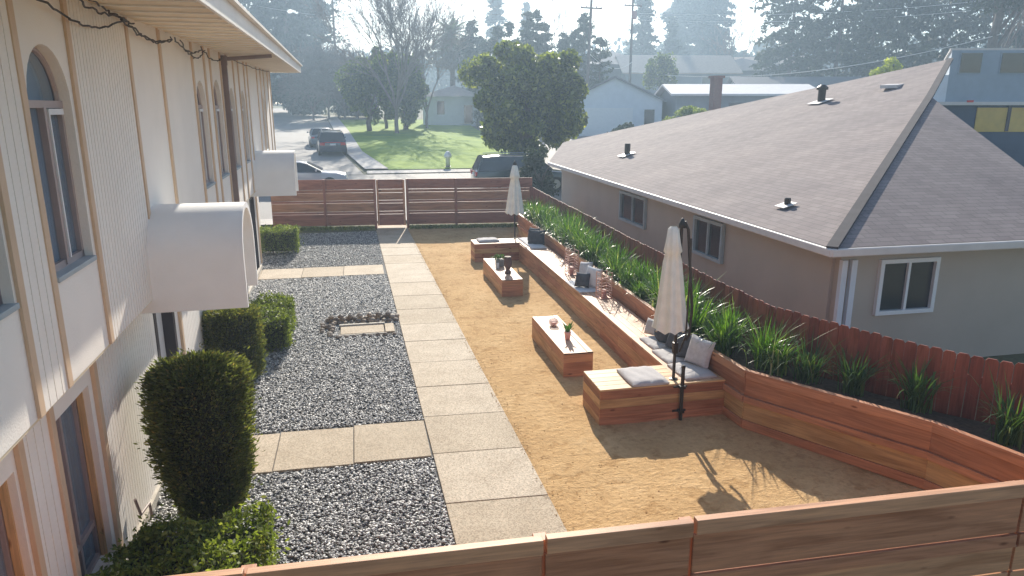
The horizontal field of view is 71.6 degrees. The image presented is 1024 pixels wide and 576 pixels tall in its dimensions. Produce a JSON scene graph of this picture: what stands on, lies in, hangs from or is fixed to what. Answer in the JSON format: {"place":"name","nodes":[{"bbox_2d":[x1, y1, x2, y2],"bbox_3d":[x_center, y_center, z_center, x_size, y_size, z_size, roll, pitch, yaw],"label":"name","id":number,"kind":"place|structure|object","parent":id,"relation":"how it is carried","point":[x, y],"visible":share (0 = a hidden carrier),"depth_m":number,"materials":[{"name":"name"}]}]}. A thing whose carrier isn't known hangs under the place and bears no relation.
{"place":"outdoors","nodes":[
{"label":"outdoors","id":0,"kind":"place"},
{"bbox_2d":[273,108,363,174],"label":"side road","id":1,"kind":"structure","parent":0,"point":[291,130],"depth_m":63.26,"materials":[{"name":"grey asphalt"}]},
{"bbox_2d":[272,42,342,119],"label":"bare shrub tree","id":2,"kind":"object","parent":1,"relation":"on","point":[283,86],"visible":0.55,"depth_m":94.69,"materials":[{"name":"green plant"}]},
{"bbox_2d":[314,129,346,154],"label":"parked car","id":3,"kind":"object","parent":1,"relation":"on","point":[331,140],"visible":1,"depth_m":50.84,"materials":[{"name":"blue paint"}]},
{"bbox_2d":[326,116,386,168],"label":"sidewalk","id":4,"kind":"structure","parent":0,"point":[355,152],"depth_m":54.36,"materials":[{"name":"concrete"}]},
{"bbox_2d":[278,37,371,118],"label":"bare shrub tree","id":5,"kind":"object","parent":4,"relation":"on","point":[317,56],"visible":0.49,"depth_m":94.06,"materials":[{"name":"green plant"}]},
{"bbox_2d":[298,222,517,231],"bbox_3d":[-3.887,-2.217,25.959,9.236,0.221,0.508,-2,14,-6],"label":"grass strip","id":6,"kind":"object","parent":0,"point":[372,227],"depth_m":25.94,"materials":[{"name":"green plant"}]},
{"bbox_2d":[259,173,561,218],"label":"road","id":7,"kind":"structure","parent":0,"point":[265,207],"depth_m":39.55,"materials":[{"name":"grey asphalt"}]},
{"bbox_2d":[296,160,347,179],"bbox_3d":[-10.451,-5.541,34.889,4.630,1.398,2.120,-3,14,-12],"label":"parked car","id":8,"kind":"object","parent":7,"relation":"on","point":[307,170],"visible":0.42,"depth_m":34.25,"materials":[{"name":"silver metal"}]},
{"bbox_2d":[470,152,561,190],"bbox_3d":[0.436,-5.794,35.358,4.830,1.825,2.200,-3,14,-12],"label":"parked car","id":9,"kind":"object","parent":7,"relation":"on","point":[492,165],"visible":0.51,"depth_m":34.31,"materials":[{"name":"black paint"}]},
{"bbox_2d":[340,119,509,169],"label":"lawn","id":10,"kind":"structure","parent":0,"point":[417,145],"depth_m":60.44,"materials":[{"name":"green plant"}]},
{"bbox_2d":[287,38,372,119],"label":"bare shrub tree","id":11,"kind":"object","parent":10,"relation":"on","point":[336,68],"visible":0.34,"depth_m":94.44,"materials":[{"name":"brown plant"}]},
{"bbox_2d":[333,53,396,130],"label":"leafy tree","id":12,"kind":"object","parent":10,"relation":"on","point":[358,89],"visible":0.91,"depth_m":74.26,"materials":[{"name":"green plant"}]},
{"bbox_2d":[284,0,508,132],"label":"bare tree","id":13,"kind":"object","parent":10,"relation":"on","point":[390,12],"visible":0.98,"depth_m":71.09,"materials":[{"name":"brown plant"}]},
{"bbox_2d":[376,53,429,128],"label":"leafy tree","id":14,"kind":"object","parent":10,"relation":"on","point":[417,90],"visible":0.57,"depth_m":77.27,"materials":[{"name":"green plant"}]},
{"bbox_2d":[360,1,484,127],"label":"bare tree","id":15,"kind":"object","parent":10,"relation":"on","point":[426,109],"visible":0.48,"depth_m":77.84,"materials":[{"name":"brown plant"}]},
{"bbox_2d":[367,167,560,173],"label":"kerb strip","id":16,"kind":"object","parent":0,"point":[422,171],"visible":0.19,"depth_m":42.56,"materials":[{"name":"concrete"}]},
{"bbox_2d":[78,104,1023,530],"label":"ground","id":17,"kind":"structure","parent":0,"point":[1014,358],"depth_m":26.79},
{"bbox_2d":[0,0,302,575],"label":"apartment building","id":18,"kind":"structure","parent":17,"relation":"on","point":[145,164],"depth_m":6.22,"materials":[{"name":"beige paint"}]},
{"bbox_2d":[0,480,24,575],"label":"window","id":19,"kind":"structure","parent":18,"relation":"in","point":[10,554],"depth_m":4.80,"materials":[{"name":"wood"}]},
{"bbox_2d":[26,47,96,282],"bbox_3d":[-3.182,-0.864,4.866,0.197,1.534,0.790,-3,15,-13],"label":"window","id":20,"kind":"structure","parent":18,"relation":"in","point":[67,263],"depth_m":5.00,"materials":[{"name":"metal"}]},
{"bbox_2d":[56,392,107,575],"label":"window","id":21,"kind":"structure","parent":18,"relation":"in","point":[94,525],"depth_m":6.25,"materials":[{"name":"wood"}]},
{"bbox_2d":[153,312,178,359],"bbox_3d":[-4.427,1.060,9.014,0.200,2.075,1.000,-3,15,-13],"label":"window","id":22,"kind":"structure","parent":18,"relation":"in","point":[164,323],"depth_m":9.27,"materials":[{"name":"black glass"}]},
{"bbox_2d":[197,86,215,188],"bbox_3d":[-4.555,-2.246,10.350,0.197,1.532,0.750,-3,15,-13],"label":"window","id":23,"kind":"structure","parent":18,"relation":"in","point":[209,184],"depth_m":10.54,"materials":[{"name":"metal"}]},
{"bbox_2d":[214,86,229,179],"bbox_3d":[-4.917,-2.634,11.790,0.197,1.580,0.880,-3,15,-13],"label":"window","id":24,"kind":"structure","parent":18,"relation":"in","point":[224,175],"depth_m":12.06,"materials":[{"name":"metal"}]},
{"bbox_2d":[80,231,455,564],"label":"gravel","id":25,"kind":"structure","parent":17,"relation":"on","point":[331,523],"depth_m":10.40,"materials":[{"name":"grey gravel"}]},
{"bbox_2d":[85,483,290,575],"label":"box hedge","id":26,"kind":"object","parent":25,"relation":"on","point":[191,545],"visible":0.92,"depth_m":6.19,"materials":[{"name":"green plant"}]},
{"bbox_2d":[133,342,264,529],"bbox_3d":[-3.241,1.547,7.446,1.245,1.987,1.276,-3,14,-12],"label":"topiary bush","id":27,"kind":"object","parent":25,"relation":"on","point":[198,413],"visible":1,"depth_m":7.12,"materials":[{"name":"green plant"}]},
{"bbox_2d":[201,300,268,378],"bbox_3d":[-4.470,0.873,11.434,1.106,1.410,1.080,-3,14,-12],"label":"topiary bush","id":28,"kind":"object","parent":25,"relation":"on","point":[236,329],"visible":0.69,"depth_m":11.11,"materials":[{"name":"green plant"}]},
{"bbox_2d":[249,290,297,330],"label":"box hedge","id":29,"kind":"object","parent":25,"relation":"on","point":[270,301],"visible":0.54,"depth_m":13.90,"materials":[{"name":"green plant"}]},
{"bbox_2d":[258,301,295,352],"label":"box hedge","id":30,"kind":"object","parent":25,"relation":"on","point":[278,328],"visible":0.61,"depth_m":12.76,"materials":[{"name":"green plant"}]},
{"bbox_2d":[259,223,303,253],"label":"box hedge","id":31,"kind":"object","parent":25,"relation":"on","point":[280,239],"visible":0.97,"depth_m":21.12,"materials":[{"name":"green plant"}]},
{"bbox_2d":[166,265,430,483],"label":"cross path","id":32,"kind":"structure","parent":25,"relation":"on","point":[333,448],"depth_m":9.26,"materials":[{"name":"concrete"}]},
{"bbox_2d":[339,322,394,336],"bbox_3d":[-2.875,0.822,14.067,1.070,0.085,0.675,-3,14,-12],"label":"utility cover","id":33,"kind":"object","parent":25,"relation":"on","point":[372,328],"visible":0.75,"depth_m":14.07,"materials":[{"name":"concrete"}]},
{"bbox_2d":[242,0,335,112],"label":"conifer","id":34,"kind":"object","parent":17,"relation":"on","point":[281,26],"visible":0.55,"depth_m":116.50,"materials":[{"name":"green plant"}]},
{"bbox_2d":[271,78,332,115],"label":"dark shrub","id":35,"kind":"object","parent":17,"relation":"on","point":[305,109],"visible":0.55,"depth_m":107.03,"materials":[{"name":"green plant"}]},
{"bbox_2d":[271,178,531,229],"bbox_3d":[-3.937,-3.079,25.984,9.448,1.820,0.114,-2,14,-6],"label":"wooden fence","id":36,"kind":"object","parent":17,"relation":"on","point":[340,204],"visible":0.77,"depth_m":25.96,"materials":[{"name":"brown wood"}]},
{"bbox_2d":[376,179,405,225],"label":"garden gate","id":37,"kind":"structure","parent":36,"relation":"attached to","point":[390,208],"depth_m":25.92,"materials":[{"name":"brown wood"}]},
{"bbox_2d":[429,16,474,85],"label":"tree","id":38,"kind":"object","parent":17,"relation":"on","point":[449,58],"visible":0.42,"depth_m":99.66,"materials":[{"name":"green plant"}]},
{"bbox_2d":[423,86,481,125],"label":"white house","id":39,"kind":"structure","parent":17,"relation":"on","point":[451,105],"depth_m":87.39,"materials":[{"name":"paint"}]},
{"bbox_2d":[376,223,566,544],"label":"path","id":40,"kind":"structure","parent":17,"relation":"on","point":[490,482],"depth_m":9.85,"materials":[{"name":"concrete"}]},
{"bbox_2d":[452,19,491,92],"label":"conifer","id":41,"kind":"object","parent":17,"relation":"on","point":[472,51],"visible":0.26,"depth_m":91.59,"materials":[{"name":"green plant"}]},
{"bbox_2d":[484,0,508,57],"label":"conifer","id":42,"kind":"object","parent":17,"relation":"on","point":[491,20],"visible":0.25,"depth_m":152.61,"materials":[{"name":"green plant"}]},
{"bbox_2d":[457,39,588,157],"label":"round tree","id":43,"kind":"object","parent":17,"relation":"on","point":[519,86],"visible":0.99,"depth_m":41.55,"materials":[{"name":"green plant"}]},
{"bbox_2d":[516,11,542,110],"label":"spiky evergreen","id":44,"kind":"object","parent":17,"relation":"on","point":[526,32],"visible":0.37,"depth_m":82.19,"materials":[{"name":"green plant"}]},
{"bbox_2d":[524,9,551,57],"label":"spiky evergreen","id":45,"kind":"object","parent":17,"relation":"on","point":[537,27],"visible":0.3,"depth_m":84.00,"materials":[{"name":"green plant"}]},
{"bbox_2d":[518,149,558,196],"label":"dark shrub","id":46,"kind":"object","parent":17,"relation":"on","point":[543,181],"visible":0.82,"depth_m":31.55,"materials":[{"name":"green plant"}]},
{"bbox_2d":[515,0,595,51],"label":"bare tree","id":47,"kind":"object","parent":17,"relation":"on","point":[554,8],"visible":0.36,"depth_m":96.56,"materials":[{"name":"brown plant"}]},
{"bbox_2d":[539,136,588,166],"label":"forecourt","id":48,"kind":"structure","parent":17,"relation":"on","point":[550,153],"depth_m":54.55,"materials":[{"name":"concrete"}]},
{"bbox_2d":[568,28,586,76],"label":"spiky evergreen","id":49,"kind":"object","parent":17,"relation":"on","point":[577,42],"visible":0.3,"depth_m":85.40,"materials":[{"name":"green plant"}]},
{"bbox_2d":[576,12,596,86],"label":"spiky evergreen","id":50,"kind":"object","parent":17,"relation":"on","point":[583,22],"visible":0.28,"depth_m":86.66,"materials":[{"name":"green plant"}]},
{"bbox_2d":[170,480,1023,575],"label":"wooden fence","id":51,"kind":"object","parent":17,"relation":"on","point":[974,530],"visible":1,"depth_m":4.55,"materials":[{"name":"brown wood"}]},
{"bbox_2d":[579,50,622,80],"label":"dark house","id":52,"kind":"structure","parent":17,"relation":"on","point":[615,64],"depth_m":110.52,"materials":[{"name":"paint"}]},
{"bbox_2d":[589,36,613,87],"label":"spiky evergreen","id":53,"kind":"object","parent":17,"relation":"on","point":[602,42],"visible":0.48,"depth_m":84.81,"materials":[{"name":"green plant"}]},
{"bbox_2d":[579,76,665,135],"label":"white house","id":54,"kind":"structure","parent":17,"relation":"on","point":[611,103],"depth_m":65.15,"materials":[{"name":"paint"}]},
{"bbox_2d":[582,108,632,135],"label":"garage door","id":55,"kind":"structure","parent":54,"relation":"in","point":[600,120],"depth_m":65.71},
{"bbox_2d":[623,0,661,54],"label":"conifer","id":56,"kind":"object","parent":17,"relation":"on","point":[644,30],"visible":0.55,"depth_m":139.46,"materials":[{"name":"green plant"}]},
{"bbox_2d":[275,32,1017,100],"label":"wood","id":57,"kind":"object","parent":17,"relation":"on","point":[443,82],"visible":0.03,"depth_m":198.23,"materials":[{"name":"green plant"}]},
{"bbox_2d":[641,51,678,89],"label":"leafy tree","id":58,"kind":"object","parent":17,"relation":"on","point":[664,68],"visible":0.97,"depth_m":93.26,"materials":[{"name":"green plant"}]},
{"bbox_2d":[661,16,682,54],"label":"conifer","id":59,"kind":"object","parent":17,"relation":"on","point":[671,44],"visible":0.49,"depth_m":143.53,"materials":[{"name":"green plant"}]},
{"bbox_2d":[615,55,742,93],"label":"grey house","id":60,"kind":"structure","parent":17,"relation":"on","point":[705,65],"depth_m":108.73,"materials":[{"name":"paint"}]},
{"bbox_2d":[656,0,711,54],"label":"conifer","id":61,"kind":"object","parent":17,"relation":"on","point":[689,34],"visible":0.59,"depth_m":170.39,"materials":[{"name":"green plant"}]},
{"bbox_2d":[408,226,1009,569],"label":"dirt yard","id":62,"kind":"structure","parent":17,"relation":"on","point":[768,472],"depth_m":9.25,"materials":[{"name":"brown sand"}]},
{"bbox_2d":[471,238,519,261],"bbox_3d":[-0.456,-1.101,20.673,1.390,0.542,0.700,-3,14,-12],"label":"box bench","id":63,"kind":"object","parent":62,"relation":"on","point":[505,247],"visible":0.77,"depth_m":20.34,"materials":[{"name":"brown wood"}]},
{"bbox_2d":[505,161,523,238],"bbox_3d":[0.088,-2.543,20.692,0.569,2.290,0.544,-3,14,-12],"label":"patio umbrella","id":64,"kind":"object","parent":63,"relation":"on","point":[514,205],"visible":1,"depth_m":20.51,"materials":[{"name":"beige fabric"}]},
{"bbox_2d":[483,258,522,296],"bbox_3d":[-0.255,-0.291,17.703,0.500,0.421,2.500,-3,14,-12],"label":"coffee table","id":65,"kind":"object","parent":62,"relation":"on","point":[504,284],"visible":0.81,"depth_m":16.78,"materials":[{"name":"brown wood"}]},
{"bbox_2d":[532,315,592,377],"bbox_3d":[0.854,0.995,12.603,0.500,0.421,2.150,-3,14,-12],"label":"coffee table","id":66,"kind":"object","parent":62,"relation":"on","point":[572,356],"visible":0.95,"depth_m":12.02,"materials":[{"name":"brown wood"}]},
{"bbox_2d":[518,240,720,381],"bbox_3d":[1.565,0.199,15.503,0.669,0.540,11.386,-3,14,-11],"label":"long bench","id":67,"kind":"object","parent":62,"relation":"on","point":[617,327],"visible":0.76,"depth_m":13.84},
{"bbox_2d":[667,362,716,379],"bbox_3d":[2.616,1.188,10.350,0.500,0.059,0.620,-3,15,-13],"label":"seat cushion","id":68,"kind":"object","parent":67,"relation":"on","point":[693,371],"visible":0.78,"depth_m":10.21,"materials":[{"name":"grey fabric"}]},
{"bbox_2d":[684,333,715,368],"bbox_3d":[2.764,0.941,10.458,0.183,0.440,0.420,6,13,-43],"label":"throw pillow","id":69,"kind":"object","parent":68,"relation":"on","point":[699,353],"visible":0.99,"depth_m":10.37,"materials":[{"name":"grey fabric"}]},
{"bbox_2d":[583,365,725,424],"bbox_3d":[2.038,1.519,10.288,1.870,0.542,0.750,-3,14,-12],"label":"box bench","id":70,"kind":"object","parent":62,"relation":"on","point":[612,396],"visible":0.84,"depth_m":9.95,"materials":[{"name":"brown wood"}]},
{"bbox_2d":[616,366,669,386],"bbox_3d":[1.859,1.241,10.120,0.560,0.069,0.660,-3,14,-12],"label":"seat cushion","id":71,"kind":"object","parent":70,"relation":"on","point":[640,376],"visible":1,"depth_m":10.00,"materials":[{"name":"grey fabric"}]},
{"bbox_2d":[652,218,692,379],"bbox_3d":[2.224,0.183,9.824,0.559,2.320,0.545,-3,14,-12],"label":"patio umbrella","id":72,"kind":"object","parent":70,"relation":"on","point":[671,314],"visible":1,"depth_m":9.64,"materials":[{"name":"beige fabric"}]},
{"bbox_2d":[517,214,1023,489],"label":"raised planter","id":73,"kind":"object","parent":62,"relation":"on","point":[886,436],"visible":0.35,"depth_m":8.68,"materials":[{"name":"wood"}]},
{"bbox_2d":[571,231,616,266],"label":"strap leaf plant","id":74,"kind":"object","parent":73,"relation":"on","point":[592,257],"visible":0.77,"depth_m":16.36,"materials":[{"name":"green plant"}]},
{"bbox_2d":[593,248,640,282],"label":"strap leaf plant","id":75,"kind":"object","parent":73,"relation":"on","point":[614,268],"visible":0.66,"depth_m":14.86,"materials":[{"name":"green plant"}]},
{"bbox_2d":[654,278,736,339],"bbox_3d":[2.829,0.389,11.155,1.301,0.888,1.433,-13,19,-41],"label":"strap leaf plant","id":76,"kind":"object","parent":73,"relation":"on","point":[695,329],"visible":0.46,"depth_m":11.17,"materials":[{"name":"green plant"}]},
{"bbox_2d":[682,301,760,357],"bbox_3d":[3.135,0.646,10.433,1.292,0.743,1.291,9,17,33],"label":"strap leaf plant","id":77,"kind":"object","parent":73,"relation":"on","point":[723,339],"visible":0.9,"depth_m":10.45,"materials":[{"name":"green plant"}]},
{"bbox_2d":[697,297,761,347],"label":"strap leaf plant","id":78,"kind":"object","parent":73,"relation":"on","point":[734,319],"visible":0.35,"depth_m":10.76,"materials":[{"name":"green plant"}]},
{"bbox_2d":[725,308,801,369],"bbox_3d":[3.563,0.748,9.848,1.025,0.831,1.281,-3,14,-12],"label":"strap leaf plant","id":79,"kind":"object","parent":73,"relation":"on","point":[758,358],"visible":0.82,"depth_m":9.88,"materials":[{"name":"green plant"}]},
{"bbox_2d":[748,315,819,377],"bbox_3d":[3.706,0.798,9.728,1.052,0.793,1.158,-3,14,-12],"label":"strap leaf plant","id":80,"kind":"object","parent":73,"relation":"on","point":[780,370],"visible":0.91,"depth_m":9.65,"materials":[{"name":"green plant"}]},
{"bbox_2d":[775,328,848,384],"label":"strap leaf plant","id":81,"kind":"object","parent":73,"relation":"on","point":[807,374],"visible":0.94,"depth_m":9.38,"materials":[{"name":"green plant"}]},
{"bbox_2d":[815,340,903,396],"bbox_3d":[4.491,1.023,9.084,1.115,0.672,1.206,-3,14,-12],"label":"strap leaf plant","id":82,"kind":"object","parent":73,"relation":"on","point":[853,381],"visible":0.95,"depth_m":9.03,"materials":[{"name":"green plant"}]},
{"bbox_2d":[883,352,959,414],"bbox_3d":[4.878,1.136,8.520,0.966,0.729,1.086,8,16,29],"label":"strap leaf plant","id":83,"kind":"object","parent":73,"relation":"on","point":[915,390],"visible":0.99,"depth_m":8.51,"materials":[{"name":"green plant"}]},
{"bbox_2d":[964,368,1023,449],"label":"strap leaf plant","id":84,"kind":"object","parent":73,"relation":"on","point":[1009,431],"visible":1,"depth_m":7.70,"materials":[{"name":"green plant"}]},
{"bbox_2d":[524,186,1023,426],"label":"picket fence","id":85,"kind":"object","parent":62,"relation":"on","point":[879,346],"visible":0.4,"depth_m":9.14,"materials":[{"name":"brown wood"}]},
{"bbox_2d":[687,0,738,56],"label":"conifer","id":86,"kind":"object","parent":17,"relation":"on","point":[716,6],"visible":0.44,"depth_m":172.93,"materials":[{"name":"green plant"}]},
{"bbox_2d":[693,0,767,59],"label":"bare tree","id":87,"kind":"object","parent":17,"relation":"on","point":[728,51],"visible":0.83,"depth_m":122.69,"materials":[{"name":"brown plant"}]},
{"bbox_2d":[655,84,814,119],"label":"flat roof house","id":88,"kind":"structure","parent":17,"relation":"on","point":[676,97],"depth_m":63.79,"materials":[{"name":"grey paint"}]},
{"bbox_2d":[735,58,799,76],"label":"grey house","id":89,"kind":"structure","parent":17,"relation":"on","point":[744,65],"depth_m":112.98,"materials":[{"name":"paint"}]},
{"bbox_2d":[548,58,1023,359],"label":"tan house","id":90,"kind":"structure","parent":17,"relation":"on","point":[889,204],"depth_m":14.39,"materials":[{"name":"paint"}]},
{"bbox_2d":[618,190,647,229],"bbox_3d":[3.483,-2.280,20.569,0.080,0.870,1.970,-3,14,-12],"label":"window","id":91,"kind":"structure","parent":90,"relation":"in","point":[632,207],"depth_m":20.52,"materials":[{"name":"white glass"}]},
{"bbox_2d":[692,215,725,263],"bbox_3d":[4.379,-1.101,15.896,0.080,0.870,1.370,-3,14,-12],"label":"window","id":92,"kind":"structure","parent":90,"relation":"in","point":[708,235],"depth_m":15.85,"materials":[{"name":"white glass"}]},
{"bbox_2d":[708,75,724,110],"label":"chimney","id":93,"kind":"object","parent":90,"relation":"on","point":[715,92],"visible":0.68,"depth_m":59.55,"materials":[{"name":"red brick"}]},
{"bbox_2d":[872,256,940,315],"bbox_3d":[6.591,-0.034,11.869,1.130,0.950,0.080,-3,14,-12],"label":"window","id":94,"kind":"structure","parent":90,"relation":"in","point":[903,285],"depth_m":11.88,"materials":[{"name":"grey glass"}]},
{"bbox_2d":[749,0,836,76],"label":"conifer","id":95,"kind":"object","parent":17,"relation":"on","point":[789,45],"visible":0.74,"depth_m":98.91,"materials":[{"name":"green plant"}]},
{"bbox_2d":[725,77,863,87],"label":"house","id":96,"kind":"structure","parent":17,"relation":"on","point":[815,82],"depth_m":92.13,"materials":[{"name":"white paint"}]},
{"bbox_2d":[793,0,896,76],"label":"conifer","id":97,"kind":"object","parent":17,"relation":"on","point":[843,46],"visible":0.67,"depth_m":97.74,"materials":[{"name":"green plant"}]},
{"bbox_2d":[825,0,928,76],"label":"conifer","id":98,"kind":"object","parent":17,"relation":"on","point":[890,12],"visible":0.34,"depth_m":100.54,"materials":[{"name":"green plant"}]},
{"bbox_2d":[869,56,902,75],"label":"lime shrub","id":99,"kind":"object","parent":17,"relation":"on","point":[886,68],"visible":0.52,"depth_m":54.54,"materials":[{"name":"green plant"}]},
{"bbox_2d":[856,0,957,66],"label":"conifer","id":100,"kind":"object","parent":17,"relation":"on","point":[921,26],"visible":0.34,"depth_m":104.17,"materials":[{"name":"green plant"}]},
{"bbox_2d":[901,0,993,64],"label":"conifer","id":101,"kind":"object","parent":17,"relation":"on","point":[963,23],"visible":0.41,"depth_m":108.25,"materials":[{"name":"green plant"}]},
{"bbox_2d":[933,48,1023,166],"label":"blue house","id":102,"kind":"structure","parent":17,"relation":"on","point":[980,91],"depth_m":34.37,"materials":[{"name":"grey"}]},
{"bbox_2d":[957,52,983,73],"bbox_3d":[21.982,-10.781,34.031,1.100,1.000,0.060,0,14,0],"label":"window","id":103,"kind":"structure","parent":102,"relation":"in","point":[969,62],"depth_m":34.01,"materials":[{"name":"yellow"}]},
{"bbox_2d":[998,52,1023,73],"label":"window","id":104,"kind":"structure","parent":102,"relation":"in","point":[1010,62],"depth_m":34.01,"materials":[{"name":"yellow"}]},
{"bbox_2d":[936,0,1023,47],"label":"tree","id":105,"kind":"object","parent":17,"relation":"on","point":[998,9],"visible":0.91,"depth_m":67.72,"materials":[{"name":"green plant"}]},
{"bbox_2d":[951,0,1023,47],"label":"conifer","id":106,"kind":"object","parent":17,"relation":"on","point":[961,36],"visible":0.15,"depth_m":108.58,"materials":[{"name":"green plant"}]},
{"bbox_2d":[978,0,1023,47],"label":"bare tree","id":107,"kind":"object","parent":17,"relation":"on","point":[1006,44],"visible":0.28,"depth_m":72.35,"materials":[{"name":"brown plant"}]},
{"bbox_2d":[249,0,1022,103],"label":"sky","id":108,"kind":"structure","parent":0,"point":[614,10],"materials":[{"name":"white"}]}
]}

